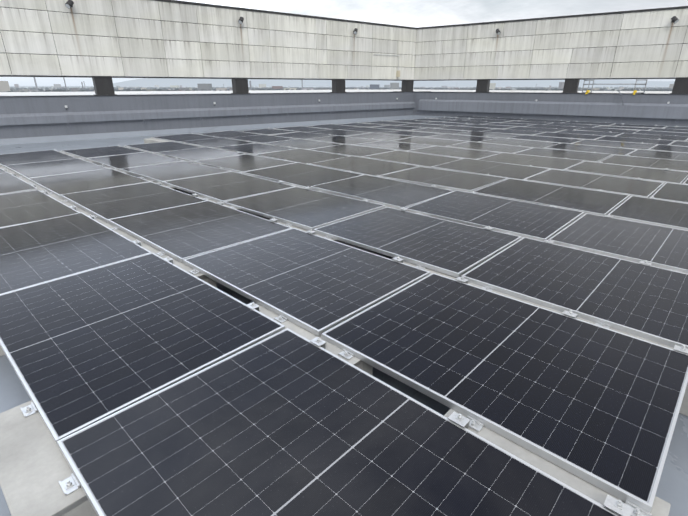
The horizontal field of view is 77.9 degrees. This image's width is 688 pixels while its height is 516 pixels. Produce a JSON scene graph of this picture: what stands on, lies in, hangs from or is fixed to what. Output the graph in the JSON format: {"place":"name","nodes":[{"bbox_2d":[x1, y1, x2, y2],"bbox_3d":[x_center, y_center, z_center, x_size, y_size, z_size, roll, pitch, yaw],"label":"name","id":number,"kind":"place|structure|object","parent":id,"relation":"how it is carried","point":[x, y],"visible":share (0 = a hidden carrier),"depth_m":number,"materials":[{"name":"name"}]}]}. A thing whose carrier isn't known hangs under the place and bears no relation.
{"place":"outdoors","nodes":[
{"label":"outdoors","id":0,"kind":"place"},
{"bbox_2d":[14,86,639,91],"bbox_3d":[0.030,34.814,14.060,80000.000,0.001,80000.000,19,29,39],"label":"buildings","id":1,"kind":"structure","parent":0,"point":[358,86],"depth_m":23527.54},
{"bbox_2d":[0,77,673,91],"bbox_3d":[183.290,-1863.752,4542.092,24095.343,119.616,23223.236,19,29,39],"label":"distant town","id":2,"kind":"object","parent":1,"relation":"on","point":[4,86],"visible":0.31,"depth_m":2941.00},
{"bbox_2d":[8,86,672,91],"bbox_3d":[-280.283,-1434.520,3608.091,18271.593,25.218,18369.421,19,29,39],"label":"distant trees","id":3,"kind":"object","parent":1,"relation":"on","point":[129,88],"visible":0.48,"depth_m":3036.70,"materials":[{"name":"green plant"}]},
{"bbox_2d":[0,119,687,515],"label":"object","id":4,"kind":"structure","parent":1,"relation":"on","point":[672,487],"depth_m":2.28,"materials":[{"name":"grey concrete"}]},
{"bbox_2d":[0,89,532,144],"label":"parapet wall","id":5,"kind":"structure","parent":4,"relation":"on","point":[32,117],"depth_m":14.91,"materials":[{"name":"grey concrete"}]},
{"bbox_2d":[92,78,414,94],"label":"pillars","id":6,"kind":"structure","parent":5,"relation":"on","point":[103,86],"depth_m":15.99,"materials":[{"name":"black metal"}]},
{"bbox_2d":[0,0,416,79],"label":"screen panels","id":7,"kind":"object","parent":6,"relation":"on","point":[32,45],"visible":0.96,"depth_m":14.38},
{"bbox_2d":[0,0,416,80],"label":"screen backing","id":8,"kind":"object","parent":7,"relation":"attached to","point":[228,7],"visible":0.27,"depth_m":15.08,"materials":[{"name":"metal"}]},
{"bbox_2d":[65,0,678,34],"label":"flood lamps","id":9,"kind":"object","parent":7,"relation":"attached to","point":[70,3],"visible":1,"depth_m":14.97,"materials":[{"name":"metal"}]},
{"bbox_2d":[374,54,399,76],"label":"wall patches","id":10,"kind":"object","parent":7,"relation":"attached to","point":[398,73],"visible":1,"depth_m":20.36,"materials":[{"name":"beige paint"}]},
{"bbox_2d":[0,138,687,515],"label":"concrete blocks","id":11,"kind":"structure","parent":4,"relation":"on","point":[34,468],"depth_m":1.59,"materials":[{"name":"grey concrete"}]},
{"bbox_2d":[0,115,687,515],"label":"solar panel frames","id":12,"kind":"structure","parent":11,"relation":"on","point":[564,463],"depth_m":3.11,"materials":[{"name":"silver metal"}]},
{"bbox_2d":[0,116,687,515],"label":"solar panel glass","id":13,"kind":"object","parent":12,"relation":"in","point":[286,422],"visible":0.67,"depth_m":2.51,"materials":[{"name":"black glass"}]},
{"bbox_2d":[0,116,687,515],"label":"panel clamps","id":14,"kind":"object","parent":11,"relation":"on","point":[70,484],"visible":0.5,"depth_m":2.26,"materials":[{"name":"silver metal"}]},
{"bbox_2d":[67,108,678,127],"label":"anchor rings","id":15,"kind":"object","parent":4,"relation":"on","point":[331,113],"visible":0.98,"depth_m":16.09,"materials":[{"name":"grey metal"}]},
{"bbox_2d":[582,79,647,123],"bbox_3d":[10.663,-6.389,17.299,2.231,1.909,1.617,19,29,39],"label":"scaffold","id":16,"kind":"object","parent":4,"relation":"on","point":[588,91],"visible":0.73,"depth_m":17.14,"materials":[{"name":"yellow"}]},
{"bbox_2d":[9,77,674,86],"bbox_3d":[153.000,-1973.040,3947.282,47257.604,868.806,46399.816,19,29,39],"label":"hills","id":17,"kind":"structure","parent":0,"point":[152,82],"depth_m":22946.29,"materials":[{"name":"grey"}]},
{"bbox_2d":[0,0,687,85],"label":"sky","id":18,"kind":"structure","parent":0,"point":[408,13],"materials":[{"name":"white"}]},
{"bbox_2d":[345,89,687,126],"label":"parapet wall","id":19,"kind":"structure","parent":0,"point":[649,108],"depth_m":17.75,"materials":[{"name":"grey concrete"}]},
{"bbox_2d":[476,77,687,93],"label":"pillars","id":20,"kind":"structure","parent":19,"relation":"on","point":[680,86],"depth_m":17.48,"materials":[{"name":"black metal"}]},
{"bbox_2d":[414,8,687,79],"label":"screen panels","id":21,"kind":"object","parent":20,"relation":"on","point":[555,59],"visible":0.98,"depth_m":17.28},
{"bbox_2d":[414,6,687,80],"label":"screen backing","id":22,"kind":"object","parent":21,"relation":"attached to","point":[644,10],"depth_m":17.19,"materials":[{"name":"metal"}]}
]}

